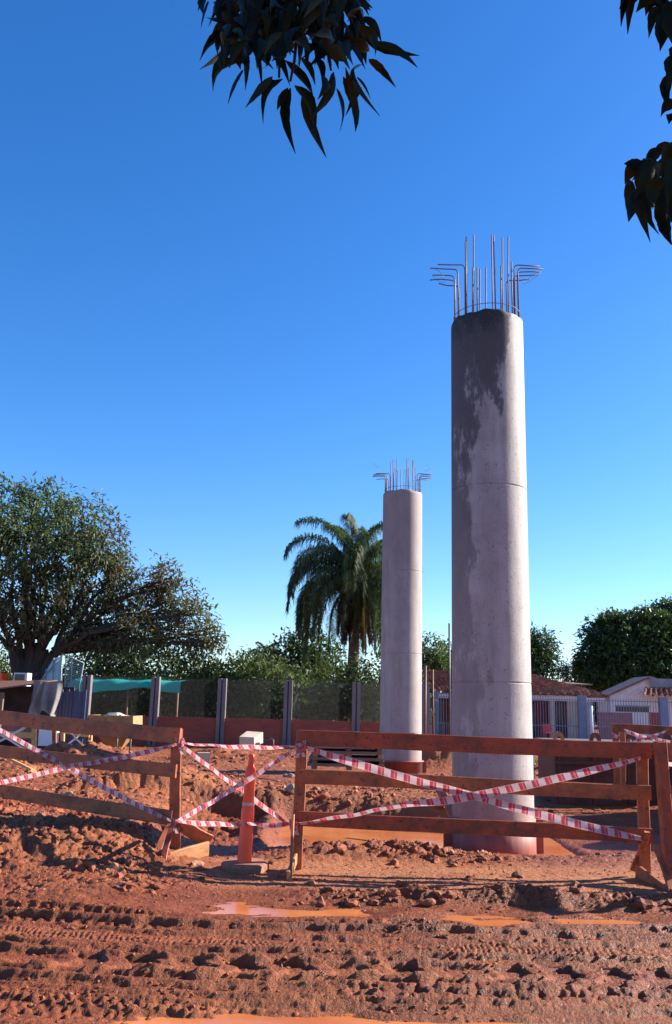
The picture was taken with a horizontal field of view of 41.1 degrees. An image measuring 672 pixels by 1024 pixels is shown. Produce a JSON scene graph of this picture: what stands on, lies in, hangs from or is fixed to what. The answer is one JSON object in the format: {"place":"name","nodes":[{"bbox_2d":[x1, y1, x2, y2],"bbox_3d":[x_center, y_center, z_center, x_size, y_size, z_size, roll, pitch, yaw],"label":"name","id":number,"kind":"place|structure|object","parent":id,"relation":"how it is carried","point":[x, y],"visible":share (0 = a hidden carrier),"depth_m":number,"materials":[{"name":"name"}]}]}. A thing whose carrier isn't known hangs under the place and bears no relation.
{"place":"outdoors","nodes":[
{"label":"outdoors","id":0,"kind":"place"},
{"bbox_2d":[0,712,671,1023],"bbox_3d":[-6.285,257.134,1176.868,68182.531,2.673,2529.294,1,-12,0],"label":"ground","id":1,"kind":"structure","parent":0,"point":[511,998],"depth_m":6.58,"materials":[{"name":"brown soil"}]},
{"bbox_2d":[0,673,7,680],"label":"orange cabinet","id":2,"kind":"object","parent":1,"relation":"on","point":[3,676],"visible":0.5,"depth_m":35.51,"materials":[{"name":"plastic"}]},
{"bbox_2d":[0,647,12,680],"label":"broadleaf tree","id":3,"kind":"object","parent":1,"relation":"on","point":[3,666],"visible":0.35,"depth_m":58.51,"materials":[{"name":"green plant"}]},
{"bbox_2d":[0,728,36,746],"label":"wooden barrier","id":4,"kind":"object","parent":1,"relation":"on","point":[32,735],"visible":0.43,"depth_m":19.17,"materials":[{"name":"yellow wood"}]},
{"bbox_2d":[0,734,23,747],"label":"barrier tape","id":5,"kind":"object","parent":4,"relation":"attached to","point":[13,742],"visible":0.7,"depth_m":19.21,"materials":[{"name":"white plastic"}]},
{"bbox_2d":[0,727,24,741],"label":"barrier tape","id":6,"kind":"object","parent":4,"relation":"attached to","point":[15,732],"visible":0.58,"depth_m":19.24,"materials":[{"name":"plastic"}]},
{"bbox_2d":[4,758,36,772],"bbox_3d":[-5.001,3.788,13.731,1.063,0.363,0.155,-5,-14,28],"label":"loose plank","id":7,"kind":"object","parent":1,"relation":"on","point":[22,765],"visible":0.75,"depth_m":13.52,"materials":[{"name":"yellow wood"}]},
{"bbox_2d":[13,673,31,685],"bbox_3d":[-11.789,7.309,33.378,0.506,2.581,0.540,1,-12,0],"label":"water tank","id":8,"kind":"object","parent":1,"relation":"on","point":[22,676],"visible":0.2,"depth_m":33.38,"materials":[{"name":"white paint"}]},
{"bbox_2d":[0,680,86,748],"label":"tarpaulin shelter","id":9,"kind":"object","parent":1,"relation":"on","point":[55,698],"visible":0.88,"depth_m":26.32,"materials":[{"name":"plastic"}]},
{"bbox_2d":[52,731,56,743],"bbox_3d":[-6.387,5.059,20.357,0.135,0.683,0.092,1,-12,0],"label":"wooden stake","id":10,"kind":"object","parent":1,"relation":"on","point":[54,737],"visible":0.41,"depth_m":20.31,"materials":[{"name":"orange wood"}]},
{"bbox_2d":[41,654,83,709],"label":"leaning gate","id":11,"kind":"structure","parent":1,"relation":"on","point":[53,671],"depth_m":29.49,"materials":[{"name":"grey metal"}]},
{"bbox_2d":[60,791,72,795],"bbox_3d":[-3.792,3.965,12.625,0.181,0.074,0.090,1,-12,0],"label":"stone","id":12,"kind":"object","parent":1,"relation":"on","point":[67,792],"visible":0.81,"depth_m":12.60,"materials":[{"name":"grey stone"}]},
{"bbox_2d":[42,658,103,714],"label":"shrub","id":13,"kind":"object","parent":1,"relation":"on","point":[92,700],"visible":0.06,"depth_m":37.19,"materials":[{"name":"green plant"}]},
{"bbox_2d":[60,732,92,744],"bbox_3d":[-6.413,5.607,22.073,1.055,0.890,0.141,-5,-14,26],"label":"wooden barrier","id":14,"kind":"object","parent":1,"relation":"on","point":[62,737],"visible":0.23,"depth_m":22.06,"materials":[{"name":"yellow wood"}]},
{"bbox_2d":[0,710,213,859],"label":"wooden barrier","id":15,"kind":"object","parent":1,"relation":"on","point":[172,770],"visible":0.85,"depth_m":9.95,"materials":[{"name":"orange wood"}]},
{"bbox_2d":[0,728,170,821],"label":"barrier tape","id":16,"kind":"object","parent":15,"relation":"attached to","point":[77,772],"visible":1,"depth_m":10.11,"materials":[{"name":"white plastic"}]},
{"bbox_2d":[0,743,176,784],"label":"barrier tape","id":17,"kind":"object","parent":15,"relation":"attached to","point":[86,763],"visible":1,"depth_m":10.15,"materials":[{"name":"plastic"}]},
{"bbox_2d":[172,817,178,833],"bbox_3d":[-1.708,3.291,9.443,0.099,0.167,0.139,4,-13,-13],"label":"tape knot","id":18,"kind":"object","parent":15,"relation":"attached to","point":[174,823],"visible":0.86,"depth_m":9.41,"materials":[{"name":"white plastic"}]},
{"bbox_2d":[176,738,184,753],"bbox_3d":[-1.679,2.510,9.620,0.121,0.172,0.125,1,-12,0],"label":"tape knot","id":19,"kind":"object","parent":15,"relation":"attached to","point":[180,745],"visible":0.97,"depth_m":9.60,"materials":[{"name":"plastic"}]},
{"bbox_2d":[175,749,292,822],"bbox_3d":[-1.144,2.778,9.008,1.310,0.798,0.503,-3,-13,20],"label":"barrier tape","id":20,"kind":"object","parent":15,"relation":"attached to","point":[241,783],"visible":1,"depth_m":8.93,"materials":[{"name":"white plastic"}]},
{"bbox_2d":[183,742,295,749],"bbox_3d":[-1.024,2.445,9.350,1.334,0.063,0.054,-4,-13,22],"label":"barrier tape","id":21,"kind":"object","parent":15,"relation":"attached to","point":[261,747],"visible":1,"depth_m":9.31,"materials":[{"name":"red plastic"}]},
{"bbox_2d":[90,668,140,714],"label":"shrub","id":22,"kind":"object","parent":1,"relation":"on","point":[101,705],"visible":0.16,"depth_m":38.37,"materials":[{"name":"green plant"}]},
{"bbox_2d":[0,471,231,685],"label":"broadleaf tree","id":23,"kind":"object","parent":1,"relation":"on","point":[86,632],"visible":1,"depth_m":37.37,"materials":[{"name":"green plant"}]},
{"bbox_2d":[89,713,142,750],"bbox_3d":[-6.365,6.447,25.822,1.268,1.304,1.330,1,-12,0],"label":"concrete hopper","id":24,"kind":"object","parent":1,"relation":"on","point":[119,718],"visible":0.56,"depth_m":25.41,"materials":[{"name":"paint"}]},
{"bbox_2d":[62,614,189,710],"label":"broadleaf tree","id":25,"kind":"object","parent":1,"relation":"on","point":[122,668],"visible":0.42,"depth_m":46.53,"materials":[{"name":"green plant"}]},
{"bbox_2d":[68,678,184,716],"bbox_3d":[-8.242,7.901,35.648,4.358,2.561,2.290,1,-12,0],"label":"awning","id":26,"kind":"object","parent":1,"relation":"on","point":[128,684],"visible":0.46,"depth_m":34.78,"materials":[{"name":"teal fabric"}]},
{"bbox_2d":[103,664,187,716],"bbox_3d":[-7.944,8.118,37.106,3.500,3.720,2.870,5,-13,-18],"label":"shrub","id":27,"kind":"object","parent":1,"relation":"on","point":[141,708],"visible":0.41,"depth_m":36.91,"materials":[{"name":"green plant"}]},
{"bbox_2d":[148,644,236,717],"bbox_3d":[-6.364,7.809,38.834,4.395,4.587,3.550,1,-12,0],"label":"shrub","id":28,"kind":"object","parent":1,"relation":"on","point":[195,668],"visible":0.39,"depth_m":38.49,"materials":[{"name":"green plant"}]},
{"bbox_2d":[197,752,209,764],"bbox_3d":[-3.301,6.168,22.306,0.300,0.350,0.250,4,-13,-11],"label":"concrete block","id":29,"kind":"object","parent":1,"relation":"on","point":[204,756],"depth_m":22.21,"materials":[{"name":"grey concrete"}]},
{"bbox_2d":[175,658,239,717],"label":"shrub","id":30,"kind":"object","parent":1,"relation":"on","point":[187,712],"visible":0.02,"depth_m":40.06,"materials":[{"name":"green plant"}]},
{"bbox_2d":[191,644,284,718],"bbox_3d":[-4.138,7.808,37.923,4.159,4.457,3.397,1,-12,0],"label":"shrub","id":31,"kind":"object","parent":1,"relation":"on","point":[241,674],"visible":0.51,"depth_m":37.74,"materials":[{"name":"green plant"}]},
{"bbox_2d":[221,754,268,874],"bbox_3d":[-0.889,3.032,8.962,0.445,1.184,0.446,6,-13,-22],"label":"traffic delineator","id":32,"kind":"object","parent":1,"relation":"on","point":[244,862],"visible":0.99,"depth_m":8.86,"materials":[{"name":"orange plastic"}]},
{"bbox_2d":[211,771,280,780],"bbox_3d":[-1.935,5.358,18.185,1.784,0.127,0.319,-6,-14,30],"label":"steel rod","id":33,"kind":"object","parent":1,"relation":"on","point":[244,776],"visible":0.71,"depth_m":17.99,"materials":[{"name":"brown metal"}]},
{"bbox_2d":[239,731,262,751],"bbox_3d":[-2.404,6.555,25.328,0.727,0.688,0.350,4,-13,-14],"label":"portable generator","id":34,"kind":"object","parent":1,"relation":"on","point":[250,738],"visible":0.79,"depth_m":25.23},
{"bbox_2d":[79,675,429,748],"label":"boundary wall","id":35,"kind":"structure","parent":1,"relation":"on","point":[221,729],"depth_m":32.06,"materials":[{"name":"red brick"}]},
{"bbox_2d":[227,642,295,718],"bbox_3d":[-3.395,8.009,39.508,3.950,4.626,3.209,1,-12,0],"label":"shrub","id":36,"kind":"object","parent":1,"relation":"on","point":[265,651],"visible":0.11,"depth_m":39.66,"materials":[{"name":"green plant"}]},
{"bbox_2d":[251,642,281,683],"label":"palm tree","id":37,"kind":"object","parent":1,"relation":"on","point":[260,644],"visible":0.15,"depth_m":74.19,"materials":[{"name":"green plant"}]},
{"bbox_2d":[227,645,320,719],"bbox_3d":[-2.601,7.719,37.051,3.972,4.546,3.377,1,-12,0],"label":"shrub","id":38,"kind":"object","parent":1,"relation":"on","point":[278,699],"visible":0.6,"depth_m":36.95,"materials":[{"name":"green plant"}]},
{"bbox_2d":[283,773,293,777],"bbox_3d":[-1.018,5.662,19.232,0.263,0.108,0.145,1,-12,0],"label":"stone","id":39,"kind":"object","parent":1,"relation":"on","point":[288,775],"visible":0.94,"depth_m":19.18,"materials":[{"name":"grey stone"}]},
{"bbox_2d":[285,784,293,793],"bbox_3d":[-0.680,4.345,13.998,0.192,0.196,0.203,12,-16,-40],"label":"stone","id":40,"kind":"object","parent":1,"relation":"on","point":[289,789],"visible":0.62,"depth_m":13.94,"materials":[{"name":"grey stone"}]},
{"bbox_2d":[8,672,597,727],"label":"distant woods","id":41,"kind":"object","parent":1,"relation":"on","point":[594,707],"depth_m":91.46,"materials":[{"name":"green plant"}]},
{"bbox_2d":[86,1013,522,1023],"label":"puddle","id":42,"kind":"object","parent":1,"relation":"on","point":[238,1018],"depth_m":4.77,"materials":[{"name":"liquid"}]},
{"bbox_2d":[263,623,359,717],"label":"broadleaf tree","id":43,"kind":"object","parent":1,"relation":"on","point":[292,648],"visible":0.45,"depth_m":48.93,"materials":[{"name":"green plant"}]},
{"bbox_2d":[290,656,362,720],"bbox_3d":[-0.622,8.197,38.697,3.591,4.046,3.071,1,-12,0],"label":"shrub","id":44,"kind":"object","parent":1,"relation":"on","point":[324,690],"visible":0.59,"depth_m":38.54,"materials":[{"name":"green plant"}]},
{"bbox_2d":[0,740,654,811],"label":"rubble","id":45,"kind":"object","parent":1,"relation":"on","point":[168,758],"visible":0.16,"depth_m":19.68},
{"bbox_2d":[0,763,671,913],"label":"dirt clods","id":46,"kind":"object","parent":1,"relation":"on","point":[77,865],"visible":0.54,"depth_m":9.19,"materials":[{"name":"brown soil"}]},
{"bbox_2d":[0,796,671,1023],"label":"mud crumbs","id":47,"kind":"object","parent":1,"relation":"on","point":[295,1014],"visible":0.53,"depth_m":7.01,"materials":[{"name":"brown soil"}]},
{"bbox_2d":[313,663,367,720],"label":"shrub","id":48,"kind":"object","parent":1,"relation":"on","point":[344,718],"visible":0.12,"depth_m":39.94,"materials":[{"name":"green plant"}]},
{"bbox_2d":[307,747,384,769],"bbox_3d":[0.193,4.700,17.467,1.494,0.565,1.211,1,-12,0],"label":"board stack","id":49,"kind":"object","parent":1,"relation":"on","point":[373,756],"visible":0.41,"depth_m":16.93,"materials":[{"name":"brown wood"}]},
{"bbox_2d":[283,512,422,720],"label":"palm tree","id":50,"kind":"object","parent":1,"relation":"on","point":[352,575],"visible":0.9,"depth_m":44.28,"materials":[{"name":"green plant"}]},
{"bbox_2d":[326,648,380,721],"bbox_3d":[1.596,7.911,37.973,4.124,4.400,3.194,1,-12,0],"label":"shrub","id":51,"kind":"object","parent":1,"relation":"on","point":[375,695],"visible":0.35,"depth_m":37.97,"materials":[{"name":"green plant"}]},
{"bbox_2d":[360,665,437,724],"bbox_3d":[2.408,8.285,39.573,4.139,4.516,3.445,1,-12,0],"label":"shrub","id":52,"kind":"object","parent":1,"relation":"on","point":[374,676],"visible":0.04,"depth_m":39.35,"materials":[{"name":"green plant"}]},
{"bbox_2d":[372,458,432,773],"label":"concrete pillar","id":53,"kind":"structure","parent":1,"relation":"on","point":[401,669],"depth_m":21.55,"materials":[{"name":"concrete"}]},
{"bbox_2d":[202,902,641,926],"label":"puddle","id":54,"kind":"object","parent":1,"relation":"on","point":[235,908],"depth_m":7.24,"materials":[{"name":"liquid"}]},
{"bbox_2d":[273,820,576,855],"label":"puddle","id":55,"kind":"object","parent":1,"relation":"on","point":[311,835],"visible":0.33,"depth_m":12.03,"materials":[{"name":"liquid"}]},
{"bbox_2d":[424,666,426,733],"bbox_3d":[2.914,6.552,29.292,0.100,3.021,0.080,1,-12,0],"label":"rusty pole","id":56,"kind":"object","parent":1,"relation":"on","point":[425,681],"visible":0.65,"depth_m":29.40,"materials":[{"name":"metal"}]},
{"bbox_2d":[419,898,435,905],"bbox_3d":[0.767,3.279,7.528,0.142,0.072,0.080,1,-12,0],"label":"stone","id":57,"kind":"object","parent":1,"relation":"on","point":[429,902],"visible":1,"depth_m":7.51,"materials":[{"name":"beige stone"}]},
{"bbox_2d":[430,707,434,733],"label":"block wall","id":58,"kind":"structure","parent":1,"relation":"on","point":[431,721],"depth_m":42.87,"materials":[{"name":"grey paint"}]},
{"bbox_2d":[432,669,433,733],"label":"rusty pole","id":59,"kind":"object","parent":1,"relation":"on","point":[433,701],"visible":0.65,"depth_m":40.10,"materials":[{"name":"metal"}]},
{"bbox_2d":[197,0,671,244],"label":"mango tree","id":60,"kind":"object","parent":1,"relation":"on","point":[264,31],"visible":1,"depth_m":2.96,"materials":[{"name":"green plant"}]},
{"bbox_2d":[421,631,451,693],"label":"broadleaf tree","id":61,"kind":"object","parent":1,"relation":"on","point":[434,658],"visible":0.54,"depth_m":56.87,"materials":[{"name":"green plant"}]},
{"bbox_2d":[434,641,451,692],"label":"broadleaf tree","id":62,"kind":"object","parent":1,"relation":"on","point":[446,657],"visible":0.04,"depth_m":64.76,"materials":[{"name":"green plant"}]},
{"bbox_2d":[435,790,451,816],"bbox_3d":[1.463,3.861,12.012,0.122,0.400,0.748,4,-12,-10],"label":"timber prop","id":63,"kind":"object","parent":1,"relation":"on","point":[448,807],"visible":0.43,"depth_m":11.83,"materials":[{"name":"orange wood"}]},
{"bbox_2d":[436,692,451,734],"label":"gate panel","id":64,"kind":"structure","parent":1,"relation":"on","point":[437,716],"depth_m":44.55,"materials":[{"name":"blue paint"}]},
{"bbox_2d":[448,623,450,734],"bbox_3d":[4.979,7.582,39.313,0.083,5.375,0.083,-4,-13,22],"label":"metal pole","id":65,"kind":"object","parent":1,"relation":"on","point":[449,696],"visible":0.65,"depth_m":39.30,"materials":[{"name":"metal"}]},
{"bbox_2d":[286,730,652,881],"bbox_3d":[1.377,2.992,8.773,3.656,1.575,0.647,1,-12,0],"label":"wooden barrier","id":66,"kind":"object","parent":1,"relation":"on","point":[640,792],"visible":0.94,"depth_m":9.07,"materials":[{"name":"orange wood"}]},
{"bbox_2d":[178,820,290,827],"bbox_3d":[-1.094,3.146,9.036,1.310,0.109,0.295,-3,-13,20],"label":"barrier tape","id":67,"kind":"object","parent":66,"relation":"attached to","point":[227,824],"visible":0.98,"depth_m":8.97,"materials":[{"name":"plastic"}]},
{"bbox_2d":[183,746,290,826],"bbox_3d":[-1.046,2.816,9.255,1.318,0.740,0.041,-4,-13,22],"label":"barrier tape","id":68,"kind":"object","parent":66,"relation":"attached to","point":[258,803],"visible":0.82,"depth_m":9.28,"materials":[{"name":"white plastic"}]},
{"bbox_2d":[289,819,298,834],"bbox_3d":[-0.420,3.149,8.970,0.090,0.139,0.136,4,-13,-12],"label":"tape knot","id":69,"kind":"object","parent":66,"relation":"attached to","point":[295,830],"visible":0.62,"depth_m":8.93,"materials":[{"name":"white plastic"}]},
{"bbox_2d":[295,740,305,757],"bbox_3d":[-0.361,2.414,9.136,0.118,0.174,0.125,1,-12,0],"label":"tape knot","id":70,"kind":"object","parent":66,"relation":"attached to","point":[299,746],"visible":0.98,"depth_m":9.12,"materials":[{"name":"red plastic"}]},
{"bbox_2d":[294,757,640,824],"bbox_3d":[1.337,2.799,8.995,3.494,0.746,0.077,1,-12,1],"label":"barrier tape","id":71,"kind":"object","parent":66,"relation":"attached to","point":[507,789],"visible":1,"depth_m":8.98,"materials":[{"name":"plastic"}]},
{"bbox_2d":[302,745,645,841],"bbox_3d":[1.381,2.821,8.992,3.481,0.855,0.059,1,-12,0],"label":"barrier tape","id":72,"kind":"object","parent":66,"relation":"attached to","point":[513,807],"visible":1,"depth_m":8.98,"materials":[{"name":"plastic"}]},
{"bbox_2d":[430,234,543,854],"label":"concrete pillar","id":73,"kind":"structure","parent":1,"relation":"on","point":[491,675],"depth_m":11.37,"materials":[{"name":"concrete"}]},
{"bbox_2d":[422,670,608,738],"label":"tiled house","id":74,"kind":"structure","parent":1,"relation":"on","point":[549,685],"depth_m":53.01,"materials":[{"name":"tile"}]},
{"bbox_2d":[431,699,442,734],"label":"door","id":75,"kind":"structure","parent":74,"relation":"in","point":[440,701],"depth_m":53.19,"materials":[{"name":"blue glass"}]},
{"bbox_2d":[532,702,534,737],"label":"door","id":76,"kind":"structure","parent":74,"relation":"in","point":[533,727],"depth_m":53.12,"materials":[{"name":"grey glass"}]},
{"bbox_2d":[547,702,562,737],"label":"door","id":77,"kind":"structure","parent":74,"relation":"in","point":[558,728],"depth_m":53.19,"materials":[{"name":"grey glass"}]},
{"bbox_2d":[530,620,563,679],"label":"broadleaf tree","id":78,"kind":"object","parent":1,"relation":"on","point":[544,656],"visible":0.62,"depth_m":66.72,"materials":[{"name":"green plant"}]},
{"bbox_2d":[542,724,552,737],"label":"plastic chair","id":79,"kind":"object","parent":1,"relation":"on","point":[549,729],"visible":0.62,"depth_m":48.86,"materials":[{"name":"red plastic"}]},
{"bbox_2d":[430,687,671,739],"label":"steel railing","id":80,"kind":"object","parent":1,"relation":"on","point":[663,713],"visible":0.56,"depth_m":44.88,"materials":[{"name":"white metal"}]},
{"bbox_2d":[532,681,592,697],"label":"tin roofed shed","id":81,"kind":"structure","parent":1,"relation":"on","point":[566,695],"depth_m":59.24,"materials":[{"name":"beige paint"}]},
{"bbox_2d":[553,656,581,687],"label":"broadleaf tree","id":82,"kind":"object","parent":1,"relation":"on","point":[565,668],"visible":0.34,"depth_m":83.68,"materials":[{"name":"green plant"}]},
{"bbox_2d":[589,706,593,734],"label":"white pipe","id":83,"kind":"object","parent":1,"relation":"on","point":[591,719],"visible":0.66,"depth_m":44.52,"materials":[{"name":"paint"}]},
{"bbox_2d":[535,731,671,805],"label":"steel formwork","id":84,"kind":"object","parent":1,"relation":"on","point":[550,765],"visible":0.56,"depth_m":15.61,"materials":[{"name":"brown metal"}]},
{"bbox_2d":[598,712,631,739],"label":"garden wall","id":85,"kind":"structure","parent":1,"relation":"on","point":[610,722],"depth_m":45.66,"materials":[{"name":"pink brick"}]},
{"bbox_2d":[566,602,671,696],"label":"mango tree","id":86,"kind":"object","parent":1,"relation":"on","point":[622,647],"visible":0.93,"depth_m":69.44,"materials":[{"name":"green plant"}]},
{"bbox_2d":[591,676,671,740],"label":"gabled house","id":87,"kind":"structure","parent":1,"relation":"on","point":[638,688],"depth_m":52.89,"materials":[{"name":"white paint"}]},
{"bbox_2d":[616,705,649,711],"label":"window","id":88,"kind":"structure","parent":87,"relation":"in","point":[620,706],"depth_m":52.80,"materials":[{"name":"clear glass"}]},
{"bbox_2d":[612,724,671,799],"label":"wooden barrier","id":89,"kind":"object","parent":1,"relation":"on","point":[619,775],"visible":0.5,"depth_m":15.08,"materials":[{"name":"orange wood"}]},
{"bbox_2d":[611,733,629,741],"bbox_3d":[4.754,3.770,14.967,0.324,0.153,0.033,1,-12,0],"label":"barrier tape","id":90,"kind":"object","parent":89,"relation":"attached to","point":[617,736],"visible":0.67,"depth_m":14.97,"materials":[{"name":"white plastic"}]},
{"bbox_2d":[624,729,671,742],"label":"barrier tape","id":91,"kind":"object","parent":89,"relation":"attached to","point":[644,736],"visible":0.9,"depth_m":14.38,"materials":[{"name":"plastic"}]},
{"bbox_2d":[631,729,668,741],"bbox_3d":[5.049,3.602,14.408,0.703,0.239,0.042,4,-13,-13],"label":"barrier tape","id":92,"kind":"object","parent":89,"relation":"attached to","point":[645,739],"visible":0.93,"depth_m":14.41,"materials":[{"name":"white plastic"}]},
{"bbox_2d":[630,741,671,891],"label":"wooden barrier","id":93,"kind":"object","parent":1,"relation":"on","point":[662,750],"visible":0.91,"depth_m":8.61,"materials":[{"name":"orange wood"}]},
{"bbox_2d":[639,592,671,627],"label":"mango tree","id":94,"kind":"object","parent":1,"relation":"on","point":[667,604],"visible":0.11,"depth_m":87.69,"materials":[{"name":"green plant"}]},
{"bbox_2d":[0,0,671,682],"label":"sky","id":95,"kind":"structure","parent":0,"point":[215,328],"materials":[{"name":"blue"}]}
]}

